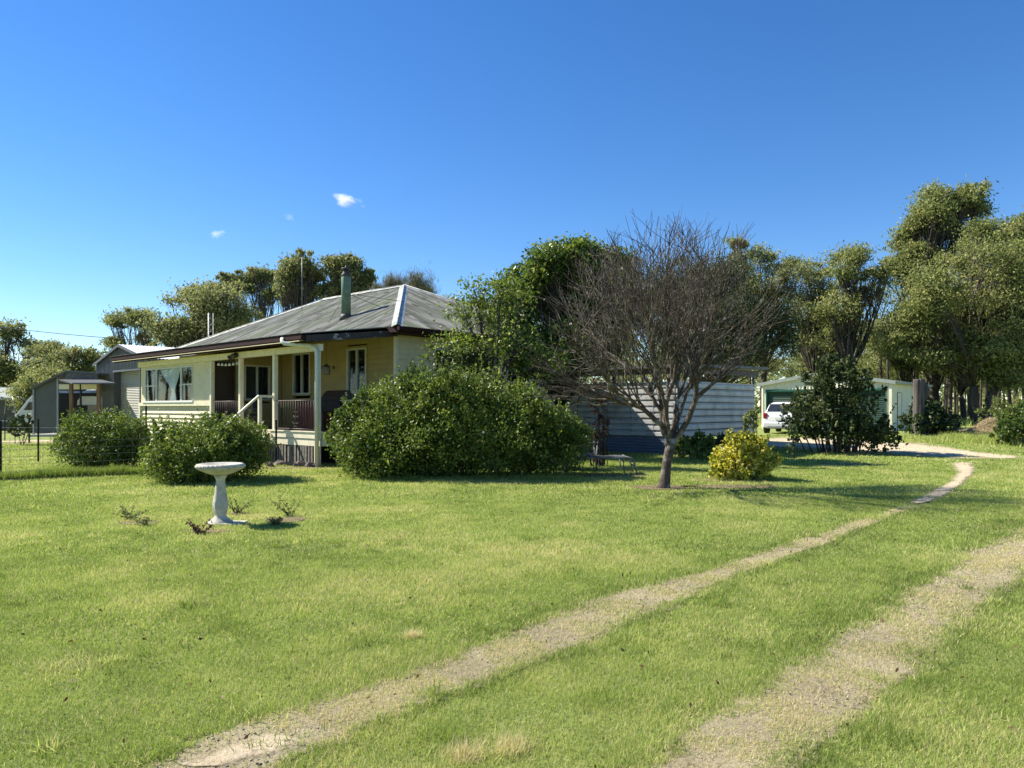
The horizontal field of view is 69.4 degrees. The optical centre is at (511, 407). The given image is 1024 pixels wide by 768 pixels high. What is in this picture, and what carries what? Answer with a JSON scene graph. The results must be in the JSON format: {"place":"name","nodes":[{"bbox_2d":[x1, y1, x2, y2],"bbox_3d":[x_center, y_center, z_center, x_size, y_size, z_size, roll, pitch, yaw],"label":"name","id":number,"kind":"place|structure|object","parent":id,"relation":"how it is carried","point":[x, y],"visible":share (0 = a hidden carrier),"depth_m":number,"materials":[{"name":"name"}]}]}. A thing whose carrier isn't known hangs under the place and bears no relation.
{"place":"outdoors","nodes":[
{"label":"outdoors","id":0,"kind":"place"},
{"bbox_2d":[1,327,148,340],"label":"power line","id":1,"kind":"object","parent":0,"point":[78,335],"visible":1,"depth_m":51.01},
{"bbox_2d":[0,408,1023,767],"bbox_3d":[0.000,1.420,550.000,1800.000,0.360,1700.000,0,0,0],"label":"lawn","id":2,"kind":"structure","parent":0,"point":[508,722],"depth_m":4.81,"materials":[{"name":"plant"}]},
{"bbox_2d":[0,421,1,471],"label":"star picket","id":3,"kind":"object","parent":2,"relation":"on","point":[0,446],"visible":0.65,"depth_m":16.99,"materials":[{"name":"metal"}]},
{"bbox_2d":[0,387,23,429],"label":"dark shed","id":4,"kind":"structure","parent":2,"relation":"on","point":[9,412],"depth_m":52.00,"materials":[{"name":"metal"}]},
{"bbox_2d":[5,413,34,443],"bbox_3d":[-20.992,0.884,31.472,1.136,1.505,1.104,0,0,35],"label":"sapling","id":5,"kind":"object","parent":2,"relation":"on","point":[13,421],"visible":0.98,"depth_m":31.48,"materials":[{"name":"green plant"}]},
{"bbox_2d":[0,313,45,386],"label":"gum tree","id":6,"kind":"object","parent":2,"relation":"on","point":[8,335],"visible":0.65,"depth_m":61.27,"materials":[{"name":"green plant"}]},
{"bbox_2d":[37,419,38,460],"bbox_3d":[-13.838,0.965,21.585,0.053,1.270,0.037,0,0,0],"label":"star picket","id":7,"kind":"object","parent":2,"relation":"on","point":[37,439],"visible":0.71,"depth_m":21.58,"materials":[{"name":"metal"}]},
{"bbox_2d":[0,359,80,411],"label":"acacia tree","id":8,"kind":"object","parent":2,"relation":"on","point":[26,383],"visible":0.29,"depth_m":49.22,"materials":[{"name":"green plant"}]},
{"bbox_2d":[15,390,95,432],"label":"camper van","id":9,"kind":"object","parent":2,"relation":"on","point":[25,408],"visible":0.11,"depth_m":46.20,"materials":[{"name":"white metal"}]},
{"bbox_2d":[8,338,107,374],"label":"gum tree","id":10,"kind":"object","parent":2,"relation":"on","point":[74,357],"visible":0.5,"depth_m":56.92,"materials":[{"name":"green plant"}]},
{"bbox_2d":[27,370,114,436],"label":"carport","id":11,"kind":"object","parent":2,"relation":"on","point":[50,403],"visible":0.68,"depth_m":41.00,"materials":[{"name":"metal"}]},
{"bbox_2d":[74,396,101,421],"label":"caravan","id":12,"kind":"object","parent":11,"relation":"on","point":[89,403],"visible":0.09,"depth_m":42.35,"materials":[{"name":"white metal"}]},
{"bbox_2d":[74,405,101,415],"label":"window","id":13,"kind":"structure","parent":12,"relation":"in","point":[86,407],"depth_m":42.35,"materials":[{"name":"glass"}]},
{"bbox_2d":[0,438,148,479],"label":"wire fence","id":14,"kind":"object","parent":2,"relation":"on","point":[67,462],"visible":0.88,"depth_m":16.59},
{"bbox_2d":[2,427,152,460],"bbox_3d":[-13.382,1.046,21.700,5.738,1.013,0.006,0,0,0],"label":"wire fence","id":15,"kind":"object","parent":2,"relation":"on","point":[36,449],"visible":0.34,"depth_m":21.70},
{"bbox_2d":[47,404,152,468],"bbox_3d":[-10.736,0.768,19.510,2.733,1.748,2.536,0,0,0],"label":"round shrub","id":16,"kind":"object","parent":2,"relation":"on","point":[102,432],"visible":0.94,"depth_m":18.99,"materials":[{"name":"green plant"}]},
{"bbox_2d":[96,304,156,349],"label":"gum tree","id":17,"kind":"object","parent":2,"relation":"on","point":[114,321],"visible":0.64,"depth_m":60.97,"materials":[{"name":"green plant"}]},
{"bbox_2d":[112,504,148,519],"bbox_3d":[-5.424,1.480,10.480,0.492,0.284,0.233,0,0,13],"label":"rose cutting","id":18,"kind":"object","parent":2,"relation":"on","point":[127,513],"visible":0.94,"depth_m":10.50,"materials":[{"name":"green plant"}]},
{"bbox_2d":[135,515,149,524],"bbox_3d":[-5.005,1.540,10.007,0.204,0.159,0.168,0,0,0],"label":"rose cutting","id":19,"kind":"object","parent":2,"relation":"on","point":[142,521],"visible":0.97,"depth_m":10.01,"materials":[{"name":"green plant"}]},
{"bbox_2d":[93,344,195,437],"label":"steel shed","id":20,"kind":"structure","parent":2,"relation":"on","point":[123,392],"depth_m":40.97,"materials":[{"name":"metal"}]},
{"bbox_2d":[121,371,138,424],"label":"roller door","id":21,"kind":"structure","parent":20,"relation":"in","point":[129,380],"depth_m":40.46,"materials":[{"name":"metal"}]},
{"bbox_2d":[133,272,265,347],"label":"broad tree","id":22,"kind":"object","parent":2,"relation":"on","point":[216,298],"visible":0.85,"depth_m":51.05,"materials":[{"name":"green plant"}]},
{"bbox_2d":[185,518,214,533],"bbox_3d":[-3.952,1.506,9.311,0.394,0.215,0.194,0,0,11],"label":"rose cutting","id":23,"kind":"object","parent":2,"relation":"on","point":[197,528],"visible":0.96,"depth_m":9.32,"materials":[{"name":"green plant"}]},
{"bbox_2d":[132,406,281,484],"bbox_3d":[-6.694,0.806,16.208,3.124,1.676,2.938,0,0,0],"label":"round shrub","id":24,"kind":"object","parent":2,"relation":"on","point":[179,453],"visible":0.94,"depth_m":15.67,"materials":[{"name":"green plant"}]},
{"bbox_2d":[195,462,247,525],"bbox_3d":[-4.014,1.185,10.184,0.663,0.835,0.662,0,0,0],"label":"bird bath","id":25,"kind":"object","parent":2,"relation":"on","point":[220,471],"visible":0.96,"depth_m":10.10,"materials":[{"name":"concrete"}]},
{"bbox_2d":[215,262,279,320],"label":"gum tree","id":26,"kind":"object","parent":2,"relation":"on","point":[262,278],"visible":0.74,"depth_m":55.89,"materials":[{"name":"green plant"}]},
{"bbox_2d":[267,516,283,525],"bbox_3d":[-3.202,1.546,9.998,0.268,0.182,0.144,0,0,17],"label":"rose cutting","id":27,"kind":"object","parent":2,"relation":"on","point":[274,521],"visible":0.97,"depth_m":9.99,"materials":[{"name":"green plant"}]},
{"bbox_2d":[275,420,276,461],"bbox_3d":[-6.665,0.975,20.886,0.053,1.250,0.037,0,0,0],"label":"star picket","id":28,"kind":"object","parent":2,"relation":"on","point":[276,440],"visible":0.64,"depth_m":20.90,"materials":[{"name":"metal"}]},
{"bbox_2d":[265,517,305,521],"bbox_3d":[-3.200,1.588,10.499,0.720,0.001,0.600,0,0,0],"label":"soil patch","id":29,"kind":"object","parent":2,"relation":"on","point":[286,519],"visible":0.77,"depth_m":10.50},
{"bbox_2d":[270,494,301,515],"bbox_3d":[-3.332,1.447,10.909,0.438,0.334,0.330,0,0,9],"label":"rose cutting","id":30,"kind":"object","parent":2,"relation":"on","point":[285,511],"visible":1,"depth_m":10.88,"materials":[{"name":"green plant"}]},
{"bbox_2d":[269,247,326,311],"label":"gum tree","id":31,"kind":"object","parent":2,"relation":"on","point":[297,278],"visible":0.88,"depth_m":49.21,"materials":[{"name":"green plant"}]},
{"bbox_2d":[110,265,556,466],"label":"weatherboard house","id":32,"kind":"structure","parent":2,"relation":"on","point":[280,359],"depth_m":24.58,"materials":[{"name":"paint"}]},
{"bbox_2d":[145,368,155,400],"bbox_3d":[-13.398,-0.820,27.461,1.000,1.240,0.060,0,0,42],"label":"window","id":33,"kind":"structure","parent":32,"relation":"in","point":[146,370],"depth_m":27.74,"materials":[{"name":"white wood"}]},
{"bbox_2d":[142,365,193,402],"bbox_3d":[-12.316,-0.813,26.422,4.240,1.254,0.130,0,0,42],"label":"window","id":34,"kind":"structure","parent":32,"relation":"in","point":[182,367],"depth_m":25.65,"materials":[{"name":"white glass"}]},
{"bbox_2d":[156,366,180,400],"bbox_3d":[-12.255,-0.820,26.414,2.100,1.240,0.060,0,0,42],"label":"window","id":35,"kind":"structure","parent":32,"relation":"in","point":[157,369],"depth_m":26.94,"materials":[{"name":"white wood"}]},
{"bbox_2d":[215,361,235,424],"bbox_3d":[-9.514,-0.425,24.472,0.065,2.190,0.740,0,0,42],"label":"security door","id":36,"kind":"structure","parent":32,"relation":"in","point":[225,376],"depth_m":24.49,"materials":[{"name":"black metal"}]},
{"bbox_2d":[244,398,257,420],"bbox_3d":[-8.559,0.170,24.275,0.500,1.000,0.460,0,0,42],"label":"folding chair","id":37,"kind":"object","parent":32,"relation":"on","point":[255,405],"visible":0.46,"depth_m":24.42,"materials":[{"name":"plastic"}]},
{"bbox_2d":[244,363,271,401],"bbox_3d":[-8.726,-0.865,25.329,0.150,1.310,1.090,0,0,42],"label":"window","id":38,"kind":"structure","parent":32,"relation":"in","point":[256,365],"depth_m":25.32,"materials":[{"name":"beige wood"}]},
{"bbox_2d":[290,352,311,395],"bbox_3d":[-7.170,-1.160,25.192,1.230,1.520,0.150,0,0,42],"label":"window","id":39,"kind":"structure","parent":32,"relation":"in","point":[293,356],"depth_m":25.22,"materials":[{"name":"beige wood"}]},
{"bbox_2d":[296,401,338,427],"bbox_3d":[-6.257,0.215,23.753,1.580,0.870,0.680,0,0,42],"label":"railing","id":40,"kind":"object","parent":32,"relation":"on","point":[327,419],"visible":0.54,"depth_m":23.55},
{"bbox_2d":[323,343,329,374],"bbox_3d":[-5.566,-1.473,22.200,0.220,0.953,0.220,0,0,0],"label":"hanging lantern","id":41,"kind":"object","parent":32,"relation":"hanging from","point":[326,368],"visible":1,"depth_m":22.12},
{"bbox_2d":[321,390,364,429],"bbox_3d":[-5.088,0.080,21.698,2.000,1.180,0.550,0,0,42],"label":"barbecue","id":42,"kind":"object","parent":32,"relation":"on","point":[331,401],"visible":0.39,"depth_m":21.52,"materials":[{"name":"black metal"}]},
{"bbox_2d":[345,345,367,394],"bbox_3d":[-4.840,-1.160,23.057,1.150,1.520,0.150,0,0,42],"label":"window","id":43,"kind":"structure","parent":32,"relation":"in","point":[364,347],"depth_m":23.07,"materials":[{"name":"beige wood"}]},
{"bbox_2d":[432,346,455,372],"bbox_3d":[-2.091,-1.280,23.170,0.150,1.260,1.050,0,0,42],"label":"window","id":44,"kind":"structure","parent":32,"relation":"in","point":[438,348],"depth_m":22.89,"materials":[{"name":"beige wood"}]},
{"bbox_2d":[314,250,379,299],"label":"gum tree","id":45,"kind":"object","parent":2,"relation":"on","point":[361,279],"visible":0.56,"depth_m":49.71,"materials":[{"name":"green plant"}]},
{"bbox_2d":[366,262,444,293],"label":"she oak","id":46,"kind":"object","parent":2,"relation":"on","point":[414,279],"visible":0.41,"depth_m":45.63,"materials":[{"name":"green plant"}]},
{"bbox_2d":[416,344,495,456],"bbox_3d":[-1.521,-0.032,19.764,2.209,3.330,1.370,0,0,0],"label":"tree","id":47,"kind":"object","parent":2,"relation":"on","point":[484,365],"visible":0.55,"depth_m":19.62,"materials":[{"name":"green plant"}]},
{"bbox_2d":[318,357,600,480],"bbox_3d":[-1.216,0.208,17.082,6.571,2.872,3.759,0,0,0],"label":"flowering hedge","id":48,"kind":"object","parent":2,"relation":"on","point":[409,425],"visible":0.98,"depth_m":16.59,"materials":[{"name":"green plant"}]},
{"bbox_2d":[440,293,496,309],"bbox_3d":[-1.562,-2.223,39.787,5.586,7.898,3.050,0,0,-6],"label":"shade tree","id":49,"kind":"object","parent":2,"relation":"on","point":[457,299],"visible":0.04,"depth_m":39.29,"materials":[{"name":"green plant"}]},
{"bbox_2d":[417,269,571,458],"bbox_3d":[-0.394,-1.042,20.160,3.350,5.493,3.657,0,0,-44],"label":"young tree","id":50,"kind":"object","parent":2,"relation":"on","point":[481,316],"visible":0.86,"depth_m":20.15,"materials":[{"name":"green plant"}]},
{"bbox_2d":[2,468,1018,767],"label":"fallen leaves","id":51,"kind":"object","parent":2,"relation":"on","point":[572,568],"visible":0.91,"depth_m":8.37,"materials":[{"name":"plant"}]},
{"bbox_2d":[24,357,1021,412],"bbox_3d":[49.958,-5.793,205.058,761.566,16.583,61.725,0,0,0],"label":"distant wood","id":52,"kind":"object","parent":2,"relation":"on","point":[779,377],"visible":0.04,"depth_m":195.50,"materials":[{"name":"green plant"}]},
{"bbox_2d":[153,509,902,767],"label":"wheel track","id":53,"kind":"structure","parent":2,"relation":"on","point":[314,723],"depth_m":4.42,"materials":[{"name":"soil"}]},
{"bbox_2d":[182,734,300,765],"bbox_3d":[-1.262,1.584,3.448,0.688,0.001,0.380,0,0,0],"label":"dirt patch","id":54,"kind":"object","parent":53,"relation":"on","point":[237,754],"visible":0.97,"depth_m":3.41,"materials":[{"name":"soil"}]},
{"bbox_2d":[95,506,1023,767],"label":"gravel","id":55,"kind":"structure","parent":2,"relation":"on","point":[267,761],"depth_m":4.54,"materials":[{"name":"gravel"}]},
{"bbox_2d":[482,230,661,455],"bbox_3d":[2.085,-1.884,23.086,5.384,7.204,4.554,0,0,30],"label":"leafy tree","id":56,"kind":"object","parent":2,"relation":"on","point":[543,265],"visible":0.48,"depth_m":22.65,"materials":[{"name":"green plant"}]},
{"bbox_2d":[570,441,597,470],"bbox_3d":[1.854,1.210,18.777,0.726,0.782,0.575,0,0,0],"label":"broken chair","id":57,"kind":"object","parent":2,"relation":"on","point":[592,454],"visible":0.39,"depth_m":18.57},
{"bbox_2d":[575,391,607,465],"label":"garden arch","id":58,"kind":"structure","parent":2,"relation":"on","point":[604,423],"depth_m":19.94,"materials":[{"name":"black metal"}]},
{"bbox_2d":[550,474,646,476],"bbox_3d":[1.861,1.588,17.355,3.200,0.001,1.000,0,0,0],"label":"soil patch","id":59,"kind":"object","parent":2,"relation":"on","point":[601,475],"visible":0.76,"depth_m":17.31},
{"bbox_2d":[552,453,637,473],"bbox_3d":[1.945,1.198,17.851,2.094,0.774,0.675,0,0,0],"label":"old lounger","id":60,"kind":"object","parent":59,"relation":"on","point":[606,457],"visible":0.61,"depth_m":17.56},
{"bbox_2d":[588,378,618,466],"bbox_3d":[2.450,0.408,20.003,0.901,2.461,0.722,0,0,0],"label":"dry vine","id":61,"kind":"object","parent":2,"relation":"on","point":[604,432],"visible":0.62,"depth_m":19.95,"materials":[{"name":"brown plant"}]},
{"bbox_2d":[513,208,799,488],"bbox_3d":[2.895,-1.059,14.514,5.793,5.477,5.384,0,0,0],"label":"bare tree","id":62,"kind":"object","parent":2,"relation":"on","point":[693,370],"visible":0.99,"depth_m":14.25,"materials":[{"name":"brown plant"}]},
{"bbox_2d":[564,364,767,454],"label":"sheet metal leanto","id":63,"kind":"structure","parent":2,"relation":"on","point":[720,407],"depth_m":25.82,"materials":[{"name":"metal"}]},
{"bbox_2d":[633,485,701,489],"bbox_3d":[3.075,1.588,14.790,1.800,0.001,1.100,0,0,0],"label":"soil patch","id":64,"kind":"object","parent":2,"relation":"on","point":[652,486],"visible":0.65,"depth_m":14.71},
{"bbox_2d":[675,427,715,459],"bbox_3d":[5.458,1.069,22.246,1.280,1.118,1.034,0,0,0],"label":"shrub","id":65,"kind":"object","parent":2,"relation":"on","point":[701,442],"visible":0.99,"depth_m":22.12,"materials":[{"name":"green plant"}]},
{"bbox_2d":[701,431,732,457],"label":"shrub","id":66,"kind":"object","parent":2,"relation":"on","point":[719,440],"visible":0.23,"depth_m":22.58,"materials":[{"name":"green plant"}]},
{"bbox_2d":[632,247,813,383],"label":"cypress tree","id":67,"kind":"object","parent":2,"relation":"on","point":[781,329],"visible":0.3,"depth_m":54.36,"materials":[{"name":"green plant"}]},
{"bbox_2d":[684,485,777,487],"bbox_3d":[4.407,1.588,14.919,2.400,0.001,0.800,0,0,0],"label":"soil patch","id":68,"kind":"object","parent":2,"relation":"on","point":[729,486],"visible":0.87,"depth_m":14.89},
{"bbox_2d":[696,478,778,481],"bbox_3d":[4.985,1.588,16.354,2.200,0.001,1.200,0,0,0],"label":"soil patch","id":69,"kind":"object","parent":2,"relation":"on","point":[736,481],"visible":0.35,"depth_m":16.12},
{"bbox_2d":[707,428,783,480],"bbox_3d":[5.162,1.039,16.370,1.592,1.210,1.243,0,0,0],"label":"golden shrub","id":70,"kind":"object","parent":69,"relation":"on","point":[751,456],"visible":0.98,"depth_m":16.14,"materials":[{"name":"yellow plant"}]},
{"bbox_2d":[742,407,760,442],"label":"stemmed shrub","id":71,"kind":"object","parent":2,"relation":"on","point":[753,414],"visible":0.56,"depth_m":19.66,"materials":[{"name":"green plant"}]},
{"bbox_2d":[749,351,779,383],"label":"slender tree","id":72,"kind":"object","parent":2,"relation":"on","point":[775,362],"visible":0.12,"depth_m":86.23,"materials":[{"name":"green plant"}]},
{"bbox_2d":[720,235,816,419],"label":"gum tree","id":73,"kind":"object","parent":2,"relation":"on","point":[770,257],"visible":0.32,"depth_m":61.39,"materials":[{"name":"green plant"}]},
{"bbox_2d":[753,355,786,380],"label":"slender tree","id":74,"kind":"object","parent":2,"relation":"on","point":[776,369],"visible":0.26,"depth_m":105.55,"materials":[{"name":"green plant"}]},
{"bbox_2d":[763,402,804,433],"bbox_3d":[13.777,0.479,36.709,1.820,1.530,4.270,0,0,32],"label":"parked car","id":75,"kind":"object","parent":2,"relation":"on","point":[772,416],"visible":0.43,"depth_m":35.24,"materials":[{"name":"white metal"}]},
{"bbox_2d":[786,423,799,458],"bbox_3d":[8.572,1.035,22.609,0.440,1.149,0.357,0,0,0],"label":"sapling","id":76,"kind":"object","parent":2,"relation":"on","point":[793,434],"visible":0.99,"depth_m":22.58,"materials":[{"name":"green plant"}]},
{"bbox_2d":[774,347,832,377],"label":"slender tree","id":77,"kind":"object","parent":2,"relation":"on","point":[793,371],"visible":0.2,"depth_m":84.48,"materials":[{"name":"green plant"}]},
{"bbox_2d":[785,344,836,369],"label":"slender tree","id":78,"kind":"object","parent":2,"relation":"on","point":[798,359],"visible":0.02,"depth_m":83.20,"materials":[{"name":"green plant"}]},
{"bbox_2d":[765,257,868,373],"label":"gum tree","id":79,"kind":"object","parent":2,"relation":"on","point":[808,274],"visible":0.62,"depth_m":57.40,"materials":[{"name":"green plant"}]},
{"bbox_2d":[653,527,1023,767],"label":"wheel track","id":80,"kind":"structure","parent":2,"relation":"on","point":[743,726],"depth_m":4.20,"materials":[{"name":"soil"}]},
{"bbox_2d":[777,352,908,454],"bbox_3d":[11.021,-0.171,24.989,3.981,3.479,2.642,0,0,13],"label":"glossy shrub","id":81,"kind":"object","parent":2,"relation":"on","point":[850,419],"visible":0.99,"depth_m":24.49,"materials":[{"name":"green plant"}]},
{"bbox_2d":[757,373,932,430],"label":"garage","id":82,"kind":"structure","parent":2,"relation":"on","point":[899,393],"depth_m":41.84,"materials":[{"name":"metal"}]},
{"bbox_2d":[766,389,814,428],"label":"roller door","id":83,"kind":"structure","parent":82,"relation":"in","point":[772,396],"depth_m":43.35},
{"bbox_2d":[827,388,886,429],"bbox_3d":[18.939,0.090,40.643,3.060,2.300,0.160,0,0,40],"label":"roller door","id":84,"kind":"structure","parent":82,"relation":"in","point":[883,405],"depth_m":39.95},
{"bbox_2d":[898,393,900,429],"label":"side door","id":85,"kind":"structure","parent":82,"relation":"in","point":[899,394],"depth_m":40.81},
{"bbox_2d":[805,240,898,365],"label":"gum tree","id":86,"kind":"object","parent":2,"relation":"on","point":[845,324],"visible":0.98,"depth_m":53.53,"materials":[{"name":"green plant"}]},
{"bbox_2d":[829,336,896,378],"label":"slender tree","id":87,"kind":"object","parent":2,"relation":"on","point":[872,369],"visible":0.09,"depth_m":77.43,"materials":[{"name":"green plant"}]},
{"bbox_2d":[837,348,898,377],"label":"slender tree","id":88,"kind":"object","parent":2,"relation":"on","point":[871,365],"visible":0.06,"depth_m":84.71,"materials":[{"name":"green plant"}]},
{"bbox_2d":[857,344,889,376],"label":"slender tree","id":89,"kind":"object","parent":2,"relation":"on","point":[884,364],"visible":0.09,"depth_m":82.58,"materials":[{"name":"green plant"}]},
{"bbox_2d":[863,315,889,379],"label":"slender tree","id":90,"kind":"object","parent":2,"relation":"on","point":[879,327],"visible":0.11,"depth_m":66.74,"materials":[{"name":"green plant"}]},
{"bbox_2d":[854,279,907,378],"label":"slender tree","id":91,"kind":"object","parent":2,"relation":"on","point":[885,301],"visible":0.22,"depth_m":68.97,"materials":[{"name":"green plant"}]},
{"bbox_2d":[864,347,917,379],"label":"slender tree","id":92,"kind":"object","parent":2,"relation":"on","point":[877,354],"visible":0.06,"depth_m":70.39,"materials":[{"name":"green plant"}]},
{"bbox_2d":[874,341,927,382],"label":"tree","id":93,"kind":"object","parent":2,"relation":"on","point":[900,366],"visible":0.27,"depth_m":57.98,"materials":[{"name":"green plant"}]},
{"bbox_2d":[911,379,929,436],"bbox_3d":[17.732,0.083,32.203,0.650,2.648,0.629,0,0,-31],"label":"tall stump","id":94,"kind":"object","parent":2,"relation":"on","point":[921,389],"visible":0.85,"depth_m":32.01,"materials":[{"name":"grey wood"}]},
{"bbox_2d":[895,395,962,435],"bbox_3d":[18.450,0.351,32.451,2.815,1.972,2.133,0,0,0],"label":"dark shrub","id":95,"kind":"object","parent":2,"relation":"on","point":[934,416],"visible":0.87,"depth_m":32.18,"materials":[{"name":"green plant"}]},
{"bbox_2d":[917,340,944,400],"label":"tree","id":96,"kind":"object","parent":2,"relation":"on","point":[936,387],"visible":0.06,"depth_m":57.72,"materials":[{"name":"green plant"}]},
{"bbox_2d":[877,175,1005,400],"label":"gum tree","id":97,"kind":"object","parent":2,"relation":"on","point":[936,211],"visible":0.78,"depth_m":58.62,"materials":[{"name":"green plant"}]},
{"bbox_2d":[867,205,1023,424],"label":"spreading tree","id":98,"kind":"object","parent":2,"relation":"on","point":[937,316],"visible":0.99,"depth_m":50.67,"materials":[{"name":"green plant"}]},
{"bbox_2d":[944,375,948,414],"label":"slender tree","id":99,"kind":"object","parent":2,"relation":"on","point":[946,398],"depth_m":83.25,"materials":[{"name":"brown plant"}]},
{"bbox_2d":[946,375,966,421],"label":"tree trunk","id":100,"kind":"object","parent":2,"relation":"on","point":[963,410],"visible":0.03,"depth_m":57.83,"materials":[{"name":"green plant"}]},
{"bbox_2d":[947,312,976,412],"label":"slender tree","id":101,"kind":"object","parent":2,"relation":"on","point":[950,396],"depth_m":70.34,"materials":[{"name":"brown plant"}]},
{"bbox_2d":[940,378,984,414],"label":"slender tree","id":102,"kind":"object","parent":2,"relation":"on","point":[957,409],"visible":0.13,"depth_m":93.00,"materials":[{"name":"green plant"}]},
{"bbox_2d":[959,417,997,435],"bbox_3d":[20.854,0.853,32.502,2.725,0.979,2.023,0,0,0],"label":"straw heap","id":103,"kind":"object","parent":2,"relation":"on","point":[986,424],"visible":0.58,"depth_m":32.23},
{"bbox_2d":[974,394,1023,421],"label":"weedy bush","id":104,"kind":"object","parent":2,"relation":"on","point":[996,402],"visible":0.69,"depth_m":45.19,"materials":[{"name":"green plant"}]},
{"bbox_2d":[989,398,1023,445],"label":"weedy bush","id":105,"kind":"object","parent":2,"relation":"on","point":[1009,425],"visible":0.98,"depth_m":27.87,"materials":[{"name":"green plant"}]},
{"bbox_2d":[0,0,1023,406],"label":"sky","id":106,"kind":"structure","parent":0,"point":[144,144],"materials":[{"name":"blue"}]},
{"bbox_2d":[728,437,1017,458],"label":"driveway","id":107,"kind":"structure","parent":0,"point":[921,451],"depth_m":26.01,"materials":[{"name":"gravel"}]},
{"bbox_2d":[912,462,974,502],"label":"dirt path","id":108,"kind":"structure","parent":0,"point":[960,476],"depth_m":15.44,"materials":[{"name":"soil"}]},
{"label":"soil patch","id":109,"kind":"structure","parent":0,"visible":0},
{"bbox_2d":[228,496,254,512],"bbox_3d":[-4.129,1.474,11.178,0.411,0.280,0.341,0,0,0],"label":"rose cutting","id":110,"kind":"object","parent":109,"relation":"on","point":[244,506],"visible":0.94,"depth_m":11.17,"materials":[{"name":"green plant"}]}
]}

